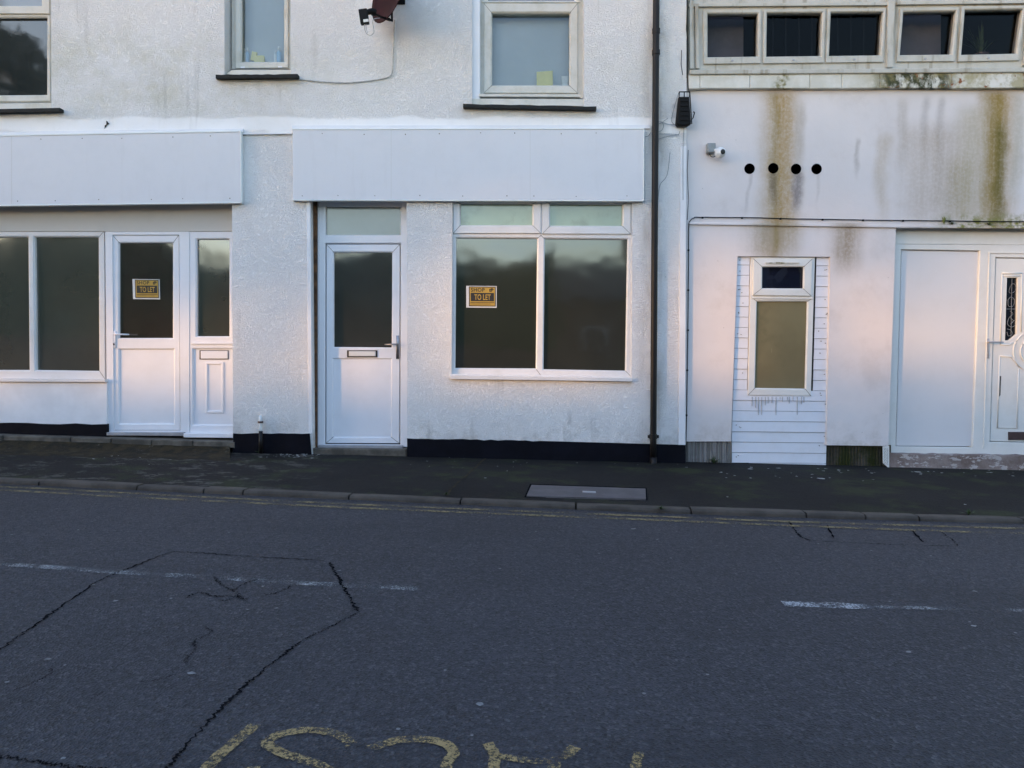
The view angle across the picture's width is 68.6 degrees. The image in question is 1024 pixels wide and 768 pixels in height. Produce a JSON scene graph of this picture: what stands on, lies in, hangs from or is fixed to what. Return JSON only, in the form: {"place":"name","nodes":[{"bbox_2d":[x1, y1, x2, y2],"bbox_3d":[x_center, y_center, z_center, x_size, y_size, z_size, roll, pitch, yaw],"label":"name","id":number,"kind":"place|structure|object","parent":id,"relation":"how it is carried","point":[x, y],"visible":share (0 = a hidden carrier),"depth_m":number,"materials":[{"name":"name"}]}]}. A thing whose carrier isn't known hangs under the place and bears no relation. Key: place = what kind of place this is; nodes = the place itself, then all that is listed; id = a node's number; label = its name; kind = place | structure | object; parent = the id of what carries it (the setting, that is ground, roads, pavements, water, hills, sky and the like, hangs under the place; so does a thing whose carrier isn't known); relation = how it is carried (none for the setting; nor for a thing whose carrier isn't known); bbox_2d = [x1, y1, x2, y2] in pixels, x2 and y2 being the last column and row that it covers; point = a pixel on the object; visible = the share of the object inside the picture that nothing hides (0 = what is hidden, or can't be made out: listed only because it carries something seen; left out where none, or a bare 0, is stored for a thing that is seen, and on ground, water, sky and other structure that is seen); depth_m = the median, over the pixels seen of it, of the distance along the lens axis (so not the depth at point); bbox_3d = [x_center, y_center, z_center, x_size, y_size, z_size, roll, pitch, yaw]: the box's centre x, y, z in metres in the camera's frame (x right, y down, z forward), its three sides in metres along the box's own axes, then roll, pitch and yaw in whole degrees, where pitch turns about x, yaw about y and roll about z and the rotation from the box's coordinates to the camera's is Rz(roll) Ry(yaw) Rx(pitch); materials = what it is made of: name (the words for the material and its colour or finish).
{"place":"outdoors","nodes":[
{"label":"outdoors","id":0,"kind":"place"},
{"bbox_2d":[0,484,1023,767],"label":"road","id":1,"kind":"structure","parent":0,"point":[410,634],"depth_m":3.10,"materials":[{"name":"grey asphalt"}]},
{"bbox_2d":[5,528,976,705],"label":"pale chips","id":2,"kind":"object","parent":1,"relation":"on","point":[477,703],"visible":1,"depth_m":2.78,"materials":[{"name":"stone"}]},
{"bbox_2d":[0,477,1023,523],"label":"kerb","id":3,"kind":"structure","parent":1,"relation":"on","point":[760,512],"depth_m":5.55,"materials":[{"name":"concrete"}]},
{"bbox_2d":[0,448,1023,516],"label":"pavement","id":4,"kind":"structure","parent":0,"point":[857,488],"depth_m":6.51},
{"bbox_2d":[258,415,262,452],"bbox_3d":[-2.529,0.506,7.550,0.054,0.379,0.054,0,3,0],"label":"waste pipe","id":5,"kind":"object","parent":4,"relation":"on","point":[260,421],"visible":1,"depth_m":7.53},
{"bbox_2d":[118,454,992,504],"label":"paint flakes","id":6,"kind":"object","parent":4,"relation":"on","point":[687,467],"visible":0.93,"depth_m":7.38,"materials":[{"name":"white paint"}]},
{"bbox_2d":[525,484,646,499],"bbox_3d":[0.606,0.869,6.002,1.020,0.056,0.535,0,3,0],"label":"access cover","id":7,"kind":"object","parent":4,"relation":"on","point":[579,492],"visible":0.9,"depth_m":5.93,"materials":[{"name":"metal"}]},
{"bbox_3d":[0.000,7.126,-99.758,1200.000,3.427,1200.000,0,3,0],"label":"ground","id":8,"kind":"structure","parent":0,"visible":0},
{"bbox_2d":[0,0,688,463],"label":"shop building","id":9,"kind":"structure","parent":8,"relation":"on","point":[316,256],"depth_m":7.53,"materials":[{"name":"white paint"}]},
{"bbox_2d":[0,0,63,113],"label":"window","id":10,"kind":"structure","parent":9,"relation":"in","point":[25,25],"depth_m":7.53,"materials":[{"name":"plastic"}]},
{"bbox_2d":[0,232,107,381],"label":"window","id":11,"kind":"structure","parent":9,"relation":"in","point":[53,284],"depth_m":7.71,"materials":[{"name":"plastic"}]},
{"bbox_2d":[132,279,159,298],"bbox_3d":[-3.753,-0.973,7.694,0.277,0.208,0.007,0,3,0],"label":"to let sign","id":12,"kind":"object","parent":9,"relation":"attached to","point":[146,288],"visible":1,"depth_m":7.69,"materials":[{"name":"paper"}]},
{"bbox_2d":[113,235,179,429],"bbox_3d":[-3.754,-0.520,7.692,0.718,1.997,0.112,0,3,0],"label":"door","id":13,"kind":"structure","parent":9,"relation":"in","point":[146,333],"depth_m":7.72,"materials":[{"name":"white plastic"}]},
{"bbox_2d":[246,47,248,61],"bbox_3d":[-2.686,-3.336,7.616,0.037,0.159,0.036,0,3,0],"label":"bottle","id":14,"kind":"object","parent":9,"relation":"on","point":[247,56],"visible":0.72,"depth_m":7.60,"materials":[{"name":"blue plastic"}]},
{"bbox_2d":[250,51,264,61],"bbox_3d":[-2.584,-3.317,7.614,0.145,0.120,0.055,0,3,0],"label":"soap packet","id":15,"kind":"object","parent":9,"relation":"on","point":[255,57],"visible":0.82,"depth_m":7.59},
{"bbox_2d":[216,0,299,79],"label":"window","id":16,"kind":"structure","parent":9,"relation":"in","point":[261,26],"depth_m":7.57,"materials":[{"name":"plastic"}]},
{"bbox_2d":[277,46,280,61],"bbox_3d":[-2.366,-3.341,7.615,0.048,0.169,0.048,0,3,0],"label":"bottle","id":17,"kind":"object","parent":9,"relation":"on","point":[278,56],"visible":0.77,"depth_m":7.60,"materials":[{"name":"blue plastic"}]},
{"bbox_2d":[216,20,394,82],"bbox_3d":[-2.031,-3.265,7.369,1.774,0.608,0.012,0,3,0],"label":"aerial cable","id":18,"kind":"object","parent":9,"relation":"attached to","point":[326,81],"visible":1,"depth_m":7.38,"materials":[{"name":"plastic"}]},
{"bbox_2d":[326,244,399,442],"bbox_3d":[-1.532,-0.404,7.687,0.780,2.040,0.114,0,3,0],"label":"door","id":19,"kind":"structure","parent":9,"relation":"in","point":[363,302],"depth_m":7.71,"materials":[{"name":"white plastic"}]},
{"bbox_2d":[358,0,404,35],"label":"satellite dish","id":20,"kind":"object","parent":9,"relation":"attached to","point":[380,11],"visible":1,"depth_m":7.04,"materials":[{"name":"black plastic"}]},
{"bbox_2d":[466,286,496,307],"bbox_3d":[-0.309,-0.882,7.585,0.308,0.222,0.007,0,3,0],"label":"to let sign","id":21,"kind":"object","parent":9,"relation":"attached to","point":[481,296],"visible":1,"depth_m":7.58,"materials":[{"name":"paper"}]},
{"bbox_2d":[463,0,595,111],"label":"window","id":22,"kind":"structure","parent":9,"relation":"in","point":[513,40],"depth_m":7.51,"materials":[{"name":"plastic"}]},
{"bbox_2d":[450,202,631,381],"bbox_3d":[0.297,-0.944,7.544,1.860,1.836,0.160,0,3,0],"label":"window","id":23,"kind":"structure","parent":9,"relation":"in","point":[560,272],"depth_m":7.58,"materials":[{"name":"plastic"}]},
{"bbox_2d":[536,71,552,85],"bbox_3d":[0.331,-3.087,7.587,0.167,0.163,0.005,0,3,0],"label":"yellow card","id":24,"kind":"object","parent":9,"relation":"on","point":[544,78],"visible":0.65,"depth_m":7.58,"materials":[{"name":"yellow paper"}]},
{"bbox_2d":[561,76,567,85],"bbox_3d":[0.534,-3.062,7.606,0.066,0.109,0.030,0,3,0],"label":"carton","id":25,"kind":"object","parent":9,"relation":"on","point":[564,80],"visible":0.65,"depth_m":7.59,"materials":[{"name":"paper"}]},
{"bbox_2d":[675,91,694,126],"bbox_3d":[1.701,-2.699,7.365,0.181,0.332,0.072,0,3,0],"label":"terminal box","id":26,"kind":"object","parent":9,"relation":"attached to","point":[684,118],"visible":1,"depth_m":7.34,"materials":[{"name":"black plastic"}]},
{"bbox_2d":[646,93,683,197],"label":"loose wires","id":27,"kind":"object","parent":26,"relation":"hanging from","point":[668,136],"visible":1,"depth_m":7.40,"materials":[{"name":"plastic"}]},
{"bbox_2d":[686,0,1023,469],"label":"stained building","id":28,"kind":"structure","parent":8,"relation":"on","point":[860,343],"depth_m":7.56,"materials":[{"name":"paint"}]},
{"bbox_2d":[706,143,725,157],"bbox_3d":[2.013,-2.303,7.408,0.216,0.162,0.107,3,5,45],"label":"security camera","id":29,"kind":"object","parent":28,"relation":"attached to","point":[719,152],"visible":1,"depth_m":7.41,"materials":[{"name":"white plastic"}]},
{"bbox_2d":[747,257,815,395],"bbox_3d":[2.740,-0.580,7.607,0.673,1.408,0.075,0,3,0],"label":"window","id":30,"kind":"structure","parent":28,"relation":"in","point":[782,290],"depth_m":7.62,"materials":[{"name":"white glass"}]},
{"bbox_2d":[686,217,1023,437],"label":"cable","id":31,"kind":"object","parent":28,"relation":"attached to","point":[781,219],"depth_m":7.50,"materials":[{"name":"white plastic"}]},
{"bbox_2d":[686,0,1023,74],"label":"window","id":32,"kind":"structure","parent":28,"relation":"in","point":[909,31],"depth_m":7.43,"materials":[{"name":"plastic"}]},
{"bbox_2d":[963,25,994,54],"bbox_3d":[4.831,-3.467,7.691,0.475,0.488,0.268,-1,3,-23],"label":"house plant","id":33,"kind":"object","parent":28,"relation":"in","point":[979,48],"visible":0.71,"depth_m":7.64,"materials":[{"name":"green plant"}]},
{"bbox_2d":[987,258,1023,441],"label":"door","id":34,"kind":"structure","parent":28,"relation":"in","point":[1007,382],"depth_m":7.71,"materials":[{"name":"white plastic"}]}
]}

